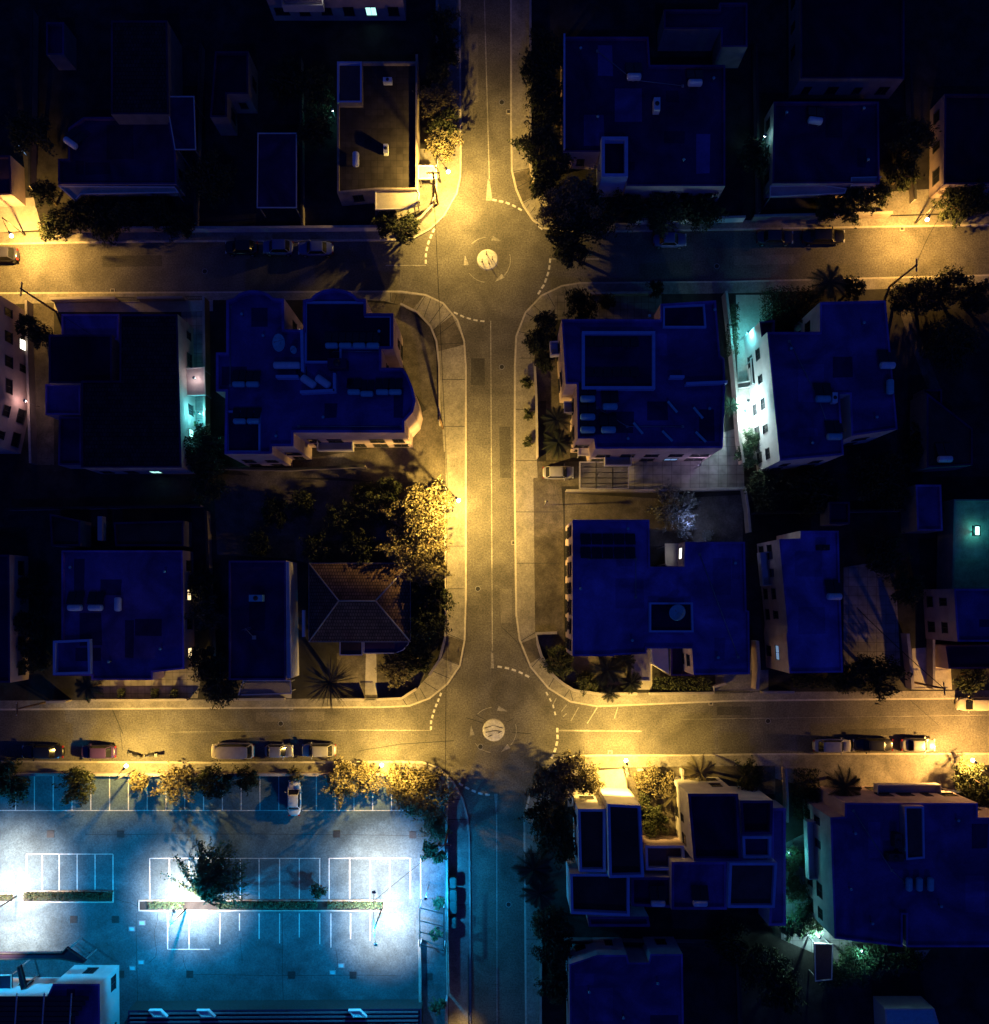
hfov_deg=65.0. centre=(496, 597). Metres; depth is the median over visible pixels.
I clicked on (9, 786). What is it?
tree
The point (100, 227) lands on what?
tree
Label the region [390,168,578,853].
pavement joints
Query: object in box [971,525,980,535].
roof lamp
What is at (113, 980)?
window
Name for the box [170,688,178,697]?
shrub
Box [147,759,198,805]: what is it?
tree
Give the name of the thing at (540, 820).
tree
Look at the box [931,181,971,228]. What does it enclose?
tree
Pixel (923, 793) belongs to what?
window
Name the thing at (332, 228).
garden wall
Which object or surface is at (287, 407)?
apartment block
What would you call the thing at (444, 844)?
utility pole
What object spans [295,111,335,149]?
tree
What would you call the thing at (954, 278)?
tree
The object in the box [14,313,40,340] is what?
tree
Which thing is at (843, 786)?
palm tree
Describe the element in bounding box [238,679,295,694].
porch
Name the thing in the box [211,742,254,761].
parked van
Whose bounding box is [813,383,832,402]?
solar water heater
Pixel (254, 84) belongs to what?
window
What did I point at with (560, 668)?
tree
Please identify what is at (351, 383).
solar water heater
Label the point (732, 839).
modern house
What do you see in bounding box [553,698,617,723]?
bay hatching
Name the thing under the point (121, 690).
shrub
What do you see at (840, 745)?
parked car
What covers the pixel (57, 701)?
garden wall
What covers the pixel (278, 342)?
satellite dish
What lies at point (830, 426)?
solar water heater
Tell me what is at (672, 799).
shrub
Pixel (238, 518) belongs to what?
lawn
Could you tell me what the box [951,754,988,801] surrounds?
tree
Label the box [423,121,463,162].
tree
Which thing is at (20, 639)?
window
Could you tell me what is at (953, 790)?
garden wall
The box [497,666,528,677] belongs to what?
give way dashes
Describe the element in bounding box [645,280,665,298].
tree
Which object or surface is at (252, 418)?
solar water heater
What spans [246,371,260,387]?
solar water heater
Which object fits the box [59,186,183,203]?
pergola
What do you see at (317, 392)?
roof screen wall
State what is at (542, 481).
driveway
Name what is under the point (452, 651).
ramp paving
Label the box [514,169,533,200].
ramp paving
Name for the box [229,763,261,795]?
tree
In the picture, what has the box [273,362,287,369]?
solar water heater
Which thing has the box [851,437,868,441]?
window
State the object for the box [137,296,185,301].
garden wall
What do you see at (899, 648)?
power cable
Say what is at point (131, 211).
tree
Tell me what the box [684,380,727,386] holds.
roof screen wall
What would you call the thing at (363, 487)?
tree
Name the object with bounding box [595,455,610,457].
window
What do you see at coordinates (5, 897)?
hedge
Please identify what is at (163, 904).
hedge
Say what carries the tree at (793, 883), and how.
on the patio at (805, 942)
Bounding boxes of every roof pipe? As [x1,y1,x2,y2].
[229,306,246,386]
[596,50,683,87]
[596,406,683,427]
[852,809,904,883]
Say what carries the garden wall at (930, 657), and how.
on the ground block at (965, 397)
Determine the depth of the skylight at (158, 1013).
97.09 m
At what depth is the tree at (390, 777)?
97.24 m
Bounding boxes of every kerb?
[0,0,461,244]
[0,291,466,709]
[0,760,470,1023]
[0,893,14,902]
[22,890,113,902]
[138,900,384,910]
[510,0,988,232]
[514,274,988,706]
[523,753,988,1023]
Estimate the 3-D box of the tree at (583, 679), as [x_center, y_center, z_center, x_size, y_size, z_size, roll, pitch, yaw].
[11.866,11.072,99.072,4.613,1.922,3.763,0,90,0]
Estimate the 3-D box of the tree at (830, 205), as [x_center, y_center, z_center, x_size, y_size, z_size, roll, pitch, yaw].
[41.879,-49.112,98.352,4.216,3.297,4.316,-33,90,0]
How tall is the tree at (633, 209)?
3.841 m
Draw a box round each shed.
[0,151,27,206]
[46,22,75,69]
[50,514,90,547]
[114,521,191,547]
[820,502,849,525]
[873,996,938,1023]
[913,389,941,403]
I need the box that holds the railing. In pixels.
[468,954,468,1023]
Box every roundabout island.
[477,249,497,269]
[483,719,504,740]
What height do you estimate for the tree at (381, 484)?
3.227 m
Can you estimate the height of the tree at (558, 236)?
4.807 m
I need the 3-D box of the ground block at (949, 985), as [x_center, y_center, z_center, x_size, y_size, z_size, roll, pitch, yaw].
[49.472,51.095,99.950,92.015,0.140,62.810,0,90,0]
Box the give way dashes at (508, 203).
[492,199,521,210]
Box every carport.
[169,96,204,166]
[186,367,210,398]
[257,133,300,217]
[418,165,436,187]
[630,650,649,680]
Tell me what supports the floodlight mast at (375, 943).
on the ground block at (160, 976)
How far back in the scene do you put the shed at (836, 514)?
97.45 m
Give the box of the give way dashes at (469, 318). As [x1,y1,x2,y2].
[454,312,483,321]
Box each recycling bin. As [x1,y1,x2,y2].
[448,875,456,887]
[448,888,456,901]
[448,901,456,913]
[448,915,456,928]
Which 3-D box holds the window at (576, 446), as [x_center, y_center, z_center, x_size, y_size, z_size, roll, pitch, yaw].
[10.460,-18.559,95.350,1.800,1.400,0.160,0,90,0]
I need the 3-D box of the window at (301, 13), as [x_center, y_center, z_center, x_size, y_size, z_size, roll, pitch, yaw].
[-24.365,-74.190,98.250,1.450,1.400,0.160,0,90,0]
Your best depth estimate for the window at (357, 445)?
98.35 m
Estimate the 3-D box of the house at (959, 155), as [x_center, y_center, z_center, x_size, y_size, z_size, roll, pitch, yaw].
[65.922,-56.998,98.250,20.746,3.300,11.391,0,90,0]
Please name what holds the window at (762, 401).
in the apartment block at (836, 345)
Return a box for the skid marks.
[485,725,501,736]
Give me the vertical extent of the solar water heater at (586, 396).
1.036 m
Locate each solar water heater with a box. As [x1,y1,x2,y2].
[63,127,87,149]
[66,592,84,610]
[86,592,104,610]
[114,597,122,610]
[231,371,246,387]
[232,407,247,424]
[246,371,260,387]
[246,407,261,424]
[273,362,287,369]
[286,362,300,369]
[300,374,316,388]
[315,374,330,388]
[324,332,338,348]
[338,332,352,349]
[346,378,361,395]
[351,332,366,349]
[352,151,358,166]
[359,380,374,396]
[366,332,380,349]
[375,378,389,395]
[389,378,402,395]
[579,383,595,401]
[579,401,596,419]
[579,413,595,432]
[599,413,616,433]
[601,390,618,410]
[625,63,642,82]
[649,885,666,906]
[686,69,703,88]
[691,885,708,906]
[808,106,824,126]
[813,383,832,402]
[824,420,843,439]
[824,580,843,599]
[877,349,896,368]
[886,379,893,394]
[905,877,912,891]
[915,877,922,891]
[926,877,933,891]
[935,443,953,462]
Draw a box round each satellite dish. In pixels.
[272,334,284,351]
[290,346,296,353]
[669,604,685,619]
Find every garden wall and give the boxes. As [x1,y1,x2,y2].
[5,504,203,510]
[12,772,399,775]
[25,300,37,464]
[28,8,38,188]
[46,700,71,702]
[49,296,118,301]
[69,226,164,232]
[91,698,188,700]
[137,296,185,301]
[191,225,385,231]
[193,43,204,225]
[202,296,211,458]
[204,511,215,664]
[216,465,366,471]
[234,698,285,700]
[299,56,304,225]
[335,698,364,700]
[377,687,417,700]
[400,303,440,425]
[401,179,437,230]
[418,939,421,1001]
[428,489,447,675]
[436,0,437,104]
[444,803,449,996]
[445,995,447,1023]
[529,0,546,205]
[533,364,537,458]
[535,631,636,694]
[539,934,542,1023]
[561,937,735,945]
[565,487,744,492]
[589,291,652,295]
[627,215,745,224]
[649,682,725,694]
[680,767,683,779]
[722,291,744,464]
[736,954,742,1023]
[740,488,750,532]
[751,211,892,220]
[751,508,943,513]
[751,640,760,689]
[752,43,760,213]
[760,691,794,693]
[781,766,788,822]
[900,633,914,688]
[905,60,916,203]
[926,639,934,688]
[944,788,959,792]
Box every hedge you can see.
[0,894,12,900]
[22,891,113,901]
[148,900,184,909]
[217,900,317,909]
[327,901,382,909]
[652,676,711,690]
[725,302,739,357]
[790,675,832,688]
[791,768,820,821]
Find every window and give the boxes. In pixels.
[0,431,5,439]
[2,404,10,417]
[4,306,12,318]
[5,330,12,344]
[5,355,12,368]
[6,378,12,394]
[10,432,20,447]
[16,408,26,424]
[18,561,24,575]
[18,636,25,650]
[18,661,25,675]
[19,338,24,350]
[20,363,25,373]
[82,967,98,973]
[99,471,114,473]
[111,974,115,991]
[123,471,139,473]
[148,471,163,473]
[178,168,182,179]
[186,330,190,340]
[186,560,191,571]
[187,352,191,367]
[187,618,192,629]
[188,403,193,416]
[189,428,193,438]
[231,108,235,125]
[238,103,248,108]
[242,460,256,462]
[249,464,263,466]
[252,76,256,93]
[265,460,278,462]
[271,464,284,466]
[274,8,290,15]
[285,453,301,455]
[293,457,305,459]
[299,12,310,15]
[307,439,320,442]
[322,8,332,15]
[326,439,343,442]
[342,7,355,15]
[352,195,364,201]
[354,444,366,446]
[365,7,377,15]
[369,439,385,442]
[373,444,388,446]
[387,7,399,15]
[392,439,404,442]
[393,444,408,446]
[400,342,402,360]
[560,370,561,386]
[567,562,568,577]
[569,561,570,576]
[569,582,571,593]
[569,599,571,614]
[569,618,571,633]
[572,425,573,440]
[574,445,588,447]
[574,944,585,951]
[575,843,577,857]
[576,159,584,165]
[579,796,593,798]
[590,459,603,461]
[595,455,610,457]
[603,940,612,945]
[619,454,634,457]
[639,458,654,461]
[644,454,659,456]
[654,939,666,944]
[662,458,678,460]
[668,454,683,456]
[675,806,678,817]
[678,548,681,559]
[679,193,688,198]
[682,832,685,845]
[684,458,704,460]
[686,654,689,665]
[689,454,710,456]
[709,783,722,786]
[747,354,751,368]
[752,403,756,415]
[754,425,759,439]
[755,348,759,361]
[757,451,762,462]
[758,374,762,384]
[758,546,763,552]
[760,397,764,410]
[762,424,767,433]
[763,588,767,599]
[764,170,768,186]
[765,447,769,459]
[765,609,769,619]
[766,116,769,132]
[766,544,772,559]
[766,645,771,656]
[769,569,773,576]
[771,588,775,599]
[773,610,778,618]
[775,645,779,659]
[791,0,794,10]
[791,20,794,34]
[791,44,794,60]
[797,464,814,467]
[800,87,811,94]
[805,320,809,331]
[805,809,809,818]
[807,460,823,463]
[807,878,812,887]
[808,895,813,913]
[814,815,819,825]
[815,838,820,849]
[816,881,822,899]
[818,906,822,920]
[824,87,838,94]
[851,87,862,93]
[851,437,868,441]
[874,87,889,94]
[874,792,893,795]
[896,793,914,795]
[920,792,932,795]
[926,596,932,606]
[927,621,934,631]
[932,140,939,153]
[932,166,939,186]
[933,109,939,125]
[937,792,957,795]
[939,598,946,605]
[941,622,947,632]
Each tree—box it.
[0,756,32,808]
[1,109,56,156]
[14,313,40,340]
[16,638,52,674]
[26,177,62,208]
[28,322,53,349]
[36,208,71,244]
[51,197,92,234]
[52,765,96,807]
[74,674,103,702]
[79,195,125,247]
[108,197,147,231]
[128,770,152,793]
[139,194,171,235]
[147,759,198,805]
[159,211,199,245]
[160,836,250,908]
[178,594,225,632]
[181,460,230,502]
[183,420,224,474]
[186,760,233,799]
[187,644,224,680]
[187,654,244,709]
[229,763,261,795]
[243,530,272,557]
[258,493,294,532]
[283,488,316,521]
[286,765,304,784]
[291,60,334,116]
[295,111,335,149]
[298,527,341,562]
[300,657,358,710]
[308,881,327,899]
[319,755,363,809]
[322,498,364,535]
[338,526,376,564]
[347,760,387,797]
[349,480,379,504]
[355,488,397,527]
[370,210,397,237]
[371,474,405,505]
[374,653,413,689]
[375,519,426,566]
[378,488,430,547]
[378,761,422,803]
[387,211,420,244]
[389,765,458,823]
[391,475,456,534]
[395,638,439,678]
[397,540,454,586]
[405,627,431,657]
[406,510,453,561]
[408,608,453,651]
[409,578,458,625]
[412,79,462,120]
[418,810,452,842]
[420,838,446,863]
[422,37,459,80]
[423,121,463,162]
[424,6,462,44]
[425,56,452,83]
[425,101,461,140]
[428,996,446,1015]
[429,926,442,941]
[431,892,444,910]
[433,487,454,510]
[507,115,562,164]
[510,846,554,885]
[514,789,575,836]
[519,44,562,93]
[519,761,577,807]
[520,874,557,910]
[521,328,545,356]
[523,70,567,115]
[526,28,565,68]
[528,160,561,200]
[528,929,577,977]
[530,310,558,334]
[530,820,575,870]
[530,904,576,950]
[532,132,576,183]
[533,967,567,1005]
[534,187,577,230]
[534,352,554,374]
[535,330,557,362]
[539,643,575,681]
[540,96,562,126]
[541,405,571,432]
[543,429,572,461]
[545,201,599,257]
[546,163,607,233]
[547,748,593,795]
[550,229,599,270]
[562,286,598,318]
[570,190,619,244]
[571,670,600,697]
[574,761,606,797]
[588,656,625,686]
[597,291,615,308]
[599,684,620,702]
[606,187,649,233]
[611,654,635,673]
[619,671,642,694]
[630,761,664,797]
[638,790,652,818]
[642,191,693,238]
[642,804,670,838]
[644,479,700,531]
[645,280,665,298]
[653,770,674,800]
[678,192,729,233]
[681,754,715,781]
[701,916,755,971]
[724,397,738,415]
[733,442,759,470]
[733,755,766,791]
[734,133,770,179]
[737,427,759,458]
[739,466,786,513]
[740,943,794,1002]
[758,284,823,330]
[759,967,808,1014]
[778,909,810,942]
[786,842,804,876]
[786,873,808,902]
[788,899,823,938]
[807,264,846,301]
[815,194,846,225]
[818,959,852,993]
[823,763,861,795]
[826,663,860,694]
[833,942,881,988]
[836,186,877,228]
[842,274,866,300]
[845,652,878,693]
[859,177,896,212]
[859,944,905,979]
[860,653,912,705]
[880,567,927,609]
[881,150,924,192]
[883,114,941,161]
[884,278,918,315]
[897,947,926,976]
[903,273,952,318]
[918,314,984,376]
[927,263,974,308]
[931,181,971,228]
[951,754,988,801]
[952,669,988,701]
[957,276,988,315]
[959,174,988,216]
[965,782,988,806]
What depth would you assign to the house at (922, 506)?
96.45 m
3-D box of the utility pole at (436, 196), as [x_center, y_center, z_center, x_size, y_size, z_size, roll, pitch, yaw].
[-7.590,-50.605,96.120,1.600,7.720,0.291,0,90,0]
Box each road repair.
[102,255,161,266]
[256,712,323,721]
[468,34,478,101]
[471,358,484,385]
[499,427,510,477]
[500,589,511,622]
[717,707,750,714]
[841,728,904,735]
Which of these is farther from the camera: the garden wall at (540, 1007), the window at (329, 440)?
the garden wall at (540, 1007)
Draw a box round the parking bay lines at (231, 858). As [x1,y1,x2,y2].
[0,776,447,949]
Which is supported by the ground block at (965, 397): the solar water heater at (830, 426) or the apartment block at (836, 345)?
the apartment block at (836, 345)
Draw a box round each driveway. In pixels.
[0,197,40,231]
[33,303,53,464]
[238,683,291,697]
[375,149,436,227]
[538,461,578,485]
[634,664,651,689]
[715,670,767,690]
[775,765,963,788]
[855,189,949,214]
[912,648,951,689]
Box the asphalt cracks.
[85,834,433,1000]
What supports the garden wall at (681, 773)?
on the ground block at (949, 985)
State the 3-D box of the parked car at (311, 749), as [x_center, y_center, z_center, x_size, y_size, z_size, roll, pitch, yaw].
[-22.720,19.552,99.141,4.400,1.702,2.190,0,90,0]
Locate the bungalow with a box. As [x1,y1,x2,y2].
[308,563,410,641]
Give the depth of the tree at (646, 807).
98.45 m
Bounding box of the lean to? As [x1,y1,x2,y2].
[339,642,362,654]
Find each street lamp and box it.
[2,217,25,237]
[114,764,134,780]
[368,763,382,780]
[436,155,449,182]
[444,486,459,501]
[622,759,630,776]
[914,205,935,223]
[971,758,988,772]
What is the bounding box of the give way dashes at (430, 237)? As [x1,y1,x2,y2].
[425,228,434,263]
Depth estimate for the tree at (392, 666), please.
98.06 m
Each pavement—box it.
[0,0,459,242]
[0,292,464,708]
[1,762,469,1023]
[512,0,988,230]
[515,276,988,704]
[525,755,988,1023]
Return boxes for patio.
[54,300,212,311]
[94,661,199,697]
[181,312,202,430]
[533,478,564,649]
[536,358,569,460]
[555,295,661,319]
[565,493,742,545]
[568,768,626,805]
[579,429,743,490]
[627,767,682,835]
[683,766,774,793]
[736,295,772,464]
[781,834,930,963]
[844,564,899,670]
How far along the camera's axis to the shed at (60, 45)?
97.45 m
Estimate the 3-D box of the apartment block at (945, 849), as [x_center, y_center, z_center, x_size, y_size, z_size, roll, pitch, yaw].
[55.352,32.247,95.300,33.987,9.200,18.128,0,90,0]
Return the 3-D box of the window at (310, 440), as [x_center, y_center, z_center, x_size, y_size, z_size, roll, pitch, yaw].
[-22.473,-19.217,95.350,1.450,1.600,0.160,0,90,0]
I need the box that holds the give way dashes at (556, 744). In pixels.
[550,728,558,758]
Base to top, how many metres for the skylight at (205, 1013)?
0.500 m
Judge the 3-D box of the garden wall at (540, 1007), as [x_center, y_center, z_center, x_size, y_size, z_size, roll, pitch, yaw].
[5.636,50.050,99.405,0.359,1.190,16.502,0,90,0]
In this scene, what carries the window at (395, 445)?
in the apartment block at (287, 407)
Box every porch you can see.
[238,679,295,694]
[363,642,408,653]
[375,191,419,214]
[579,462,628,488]
[763,186,846,206]
[850,176,881,186]
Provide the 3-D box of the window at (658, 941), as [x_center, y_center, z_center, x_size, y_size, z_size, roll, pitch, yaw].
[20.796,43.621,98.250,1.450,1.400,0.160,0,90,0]
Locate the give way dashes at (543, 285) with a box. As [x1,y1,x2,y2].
[537,258,550,293]
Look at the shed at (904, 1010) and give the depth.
96.92 m
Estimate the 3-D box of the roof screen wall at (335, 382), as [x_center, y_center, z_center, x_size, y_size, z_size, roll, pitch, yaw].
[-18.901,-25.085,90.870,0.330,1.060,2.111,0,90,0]
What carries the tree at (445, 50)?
on the pavement at (447, 186)
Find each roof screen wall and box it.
[97,516,105,540]
[276,375,299,379]
[300,330,305,373]
[300,389,335,394]
[302,610,305,636]
[333,373,336,392]
[563,33,564,150]
[668,375,684,379]
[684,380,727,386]
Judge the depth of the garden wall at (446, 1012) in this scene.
98.31 m
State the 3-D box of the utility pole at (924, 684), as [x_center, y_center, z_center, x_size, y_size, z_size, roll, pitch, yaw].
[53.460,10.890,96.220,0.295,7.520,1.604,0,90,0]
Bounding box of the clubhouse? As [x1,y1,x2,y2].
[0,965,119,1023]
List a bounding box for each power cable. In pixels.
[23,290,126,357]
[372,847,441,902]
[433,179,446,468]
[445,565,446,791]
[445,863,448,1021]
[857,608,942,687]
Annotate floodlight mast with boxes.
[0,895,16,906]
[169,908,186,925]
[372,891,381,945]
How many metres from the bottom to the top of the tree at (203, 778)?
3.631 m
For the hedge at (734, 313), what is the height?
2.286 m
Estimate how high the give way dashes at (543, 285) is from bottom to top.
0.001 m
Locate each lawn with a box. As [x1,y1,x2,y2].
[213,474,446,591]
[337,653,424,697]
[546,644,641,689]
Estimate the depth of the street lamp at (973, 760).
94.58 m
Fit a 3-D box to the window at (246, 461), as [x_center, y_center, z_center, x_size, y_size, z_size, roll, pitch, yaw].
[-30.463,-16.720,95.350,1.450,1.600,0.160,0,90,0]
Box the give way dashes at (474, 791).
[459,783,489,795]
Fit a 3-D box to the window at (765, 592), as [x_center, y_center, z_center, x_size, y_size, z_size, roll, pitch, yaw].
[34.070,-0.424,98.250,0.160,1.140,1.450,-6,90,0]
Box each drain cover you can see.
[47,830,53,837]
[70,916,76,922]
[112,916,118,922]
[117,830,123,837]
[119,971,123,977]
[186,971,192,977]
[288,971,294,978]
[333,830,339,837]
[350,971,356,978]
[409,831,415,837]
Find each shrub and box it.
[116,688,125,697]
[150,688,159,697]
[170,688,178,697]
[519,376,533,388]
[522,434,533,446]
[524,407,534,420]
[658,783,676,809]
[672,522,697,541]
[702,530,713,541]
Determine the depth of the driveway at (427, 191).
99.87 m
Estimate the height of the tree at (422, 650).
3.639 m
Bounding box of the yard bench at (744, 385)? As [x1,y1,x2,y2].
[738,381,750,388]
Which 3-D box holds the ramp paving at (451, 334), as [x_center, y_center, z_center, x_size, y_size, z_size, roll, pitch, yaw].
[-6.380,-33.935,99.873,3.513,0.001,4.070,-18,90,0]
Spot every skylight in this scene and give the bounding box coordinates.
[148,1009,168,1017]
[196,1009,215,1017]
[348,1009,366,1017]
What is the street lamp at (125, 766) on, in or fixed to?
on the pavement at (458, 858)
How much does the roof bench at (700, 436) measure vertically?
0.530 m
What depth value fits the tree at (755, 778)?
97.63 m
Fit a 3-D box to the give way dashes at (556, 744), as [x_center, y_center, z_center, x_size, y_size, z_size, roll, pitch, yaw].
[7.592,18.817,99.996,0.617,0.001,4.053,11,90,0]
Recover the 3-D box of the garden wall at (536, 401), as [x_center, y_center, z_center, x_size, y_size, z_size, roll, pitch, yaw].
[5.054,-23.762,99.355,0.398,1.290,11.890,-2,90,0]
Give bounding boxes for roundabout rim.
[477,249,498,270]
[482,719,504,741]
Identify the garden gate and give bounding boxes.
[116,297,137,300]
[185,296,201,299]
[714,691,752,693]
[908,689,930,690]
[929,689,952,690]
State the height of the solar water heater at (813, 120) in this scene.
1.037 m
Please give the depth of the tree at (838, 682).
97.89 m
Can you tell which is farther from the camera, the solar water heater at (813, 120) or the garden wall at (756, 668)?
the garden wall at (756, 668)
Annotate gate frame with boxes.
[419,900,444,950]
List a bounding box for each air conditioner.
[249,595,264,601]
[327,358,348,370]
[383,77,392,84]
[383,144,388,155]
[652,97,659,114]
[816,545,829,550]
[830,392,837,403]
[884,851,903,861]
[891,831,901,847]
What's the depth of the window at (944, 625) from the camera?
95.42 m
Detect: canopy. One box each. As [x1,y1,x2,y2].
[0,938,96,963]
[17,960,38,989]
[577,448,588,457]
[656,544,677,565]
[745,357,755,386]
[808,936,832,981]
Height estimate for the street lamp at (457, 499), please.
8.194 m
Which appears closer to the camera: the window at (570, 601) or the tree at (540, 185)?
the window at (570, 601)
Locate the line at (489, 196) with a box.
[209,0,973,1023]
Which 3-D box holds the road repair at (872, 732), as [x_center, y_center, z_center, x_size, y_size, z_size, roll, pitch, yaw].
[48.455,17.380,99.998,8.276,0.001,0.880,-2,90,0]
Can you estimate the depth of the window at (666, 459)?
98.28 m
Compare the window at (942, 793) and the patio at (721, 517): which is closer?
the window at (942, 793)
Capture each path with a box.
[365,654,376,694]
[900,310,940,388]
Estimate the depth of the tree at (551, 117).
96.74 m
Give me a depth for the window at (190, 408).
98.31 m
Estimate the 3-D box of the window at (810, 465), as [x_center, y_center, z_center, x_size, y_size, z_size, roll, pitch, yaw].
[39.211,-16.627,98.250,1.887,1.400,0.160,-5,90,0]
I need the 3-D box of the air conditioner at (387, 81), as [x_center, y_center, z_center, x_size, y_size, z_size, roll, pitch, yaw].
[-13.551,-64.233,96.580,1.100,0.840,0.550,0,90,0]
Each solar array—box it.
[580,534,635,544]
[580,547,635,557]
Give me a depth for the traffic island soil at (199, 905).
99.82 m
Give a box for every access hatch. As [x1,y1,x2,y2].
[128,926,134,930]
[129,966,135,970]
[138,960,144,964]
[329,970,335,974]
[338,963,343,967]
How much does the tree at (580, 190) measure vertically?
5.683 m
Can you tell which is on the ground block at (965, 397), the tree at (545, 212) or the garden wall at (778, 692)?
the garden wall at (778, 692)
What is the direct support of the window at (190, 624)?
in the house at (137, 631)
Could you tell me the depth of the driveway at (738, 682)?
99.86 m
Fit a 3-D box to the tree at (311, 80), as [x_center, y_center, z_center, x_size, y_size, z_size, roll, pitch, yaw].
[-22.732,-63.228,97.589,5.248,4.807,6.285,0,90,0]
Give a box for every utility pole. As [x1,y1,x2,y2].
[16,701,45,715]
[20,282,57,312]
[426,171,439,204]
[438,407,443,428]
[438,825,451,845]
[889,258,917,286]
[914,681,945,694]
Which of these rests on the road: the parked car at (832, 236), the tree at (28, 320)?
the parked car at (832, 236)
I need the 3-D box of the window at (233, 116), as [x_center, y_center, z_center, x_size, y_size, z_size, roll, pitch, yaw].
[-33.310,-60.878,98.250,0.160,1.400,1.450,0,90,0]
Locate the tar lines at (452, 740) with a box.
[113,629,938,750]
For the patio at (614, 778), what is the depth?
99.87 m
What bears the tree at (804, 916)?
on the patio at (805, 942)
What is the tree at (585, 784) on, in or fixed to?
on the patio at (614, 778)
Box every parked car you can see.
[0,247,19,263]
[22,743,64,760]
[81,744,116,760]
[225,238,258,256]
[263,237,293,256]
[265,743,293,759]
[285,780,302,815]
[298,239,333,257]
[302,742,336,758]
[542,464,573,480]
[653,230,685,248]
[755,228,792,246]
[801,226,844,245]
[812,738,850,754]
[852,737,892,753]
[900,737,934,753]
[955,696,988,712]
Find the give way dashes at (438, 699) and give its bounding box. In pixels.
[430,693,441,729]
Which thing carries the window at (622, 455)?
in the apartment block at (681, 338)
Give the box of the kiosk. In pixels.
[0,966,23,988]
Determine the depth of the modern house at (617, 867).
95.00 m
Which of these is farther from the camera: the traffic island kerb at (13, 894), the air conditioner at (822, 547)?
the traffic island kerb at (13, 894)
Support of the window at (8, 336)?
in the apartment block at (13, 410)
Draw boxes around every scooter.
[127,751,140,758]
[144,753,157,756]
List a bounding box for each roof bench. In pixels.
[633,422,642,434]
[662,430,672,441]
[667,401,677,412]
[693,407,703,418]
[695,431,705,442]
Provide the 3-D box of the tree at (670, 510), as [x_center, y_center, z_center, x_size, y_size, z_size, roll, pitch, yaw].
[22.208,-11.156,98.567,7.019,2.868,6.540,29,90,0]
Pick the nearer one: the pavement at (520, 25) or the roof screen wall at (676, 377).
the roof screen wall at (676, 377)
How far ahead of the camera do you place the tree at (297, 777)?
98.90 m
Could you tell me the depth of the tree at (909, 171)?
97.30 m
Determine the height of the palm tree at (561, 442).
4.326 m
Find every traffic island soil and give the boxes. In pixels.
[23,892,111,900]
[140,901,382,909]
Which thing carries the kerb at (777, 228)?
on the road
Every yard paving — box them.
[239,446,445,489]
[368,302,443,451]
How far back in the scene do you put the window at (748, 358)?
98.69 m
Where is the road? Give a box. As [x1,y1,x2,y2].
[0,0,988,1023]
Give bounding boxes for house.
[0,555,28,682]
[45,314,195,473]
[53,550,194,679]
[58,20,185,195]
[210,51,257,135]
[229,561,298,679]
[337,61,419,205]
[561,37,724,201]
[566,787,684,926]
[566,937,683,1023]
[657,3,747,67]
[666,777,785,925]
[757,531,842,672]
[763,102,879,197]
[789,0,904,98]
[900,485,942,532]
[910,393,972,472]
[923,589,988,668]
[929,94,988,197]
[936,499,988,588]
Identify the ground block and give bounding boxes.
[0,0,437,232]
[0,293,444,708]
[0,772,446,1023]
[531,0,988,222]
[534,277,988,703]
[541,765,988,1023]
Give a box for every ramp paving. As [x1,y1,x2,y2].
[391,293,422,307]
[433,316,463,350]
[442,635,462,663]
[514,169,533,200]
[519,637,539,664]
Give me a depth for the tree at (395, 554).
95.86 m
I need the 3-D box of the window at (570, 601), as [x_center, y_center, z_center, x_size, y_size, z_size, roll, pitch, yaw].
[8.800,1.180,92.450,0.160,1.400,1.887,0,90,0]
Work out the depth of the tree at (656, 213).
97.63 m
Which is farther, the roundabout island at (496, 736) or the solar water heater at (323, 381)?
the roundabout island at (496, 736)
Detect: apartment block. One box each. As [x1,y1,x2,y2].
[0,296,27,453]
[216,288,422,466]
[267,0,405,20]
[549,300,724,466]
[565,520,749,675]
[744,300,897,471]
[803,783,988,946]
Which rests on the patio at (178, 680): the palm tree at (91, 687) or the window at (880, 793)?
the palm tree at (91, 687)
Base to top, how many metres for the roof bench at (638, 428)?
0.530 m
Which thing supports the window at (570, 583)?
in the apartment block at (607, 613)
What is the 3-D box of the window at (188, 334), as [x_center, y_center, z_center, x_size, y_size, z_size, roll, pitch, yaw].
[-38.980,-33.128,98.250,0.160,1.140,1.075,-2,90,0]
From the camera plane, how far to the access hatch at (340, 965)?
99.82 m
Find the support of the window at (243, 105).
in the house at (235, 84)
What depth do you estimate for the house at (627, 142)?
96.45 m
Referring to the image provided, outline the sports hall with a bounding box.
[128,999,422,1023]
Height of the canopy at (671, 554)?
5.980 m
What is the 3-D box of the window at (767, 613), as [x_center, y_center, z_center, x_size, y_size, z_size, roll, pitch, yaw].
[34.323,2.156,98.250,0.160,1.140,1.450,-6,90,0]

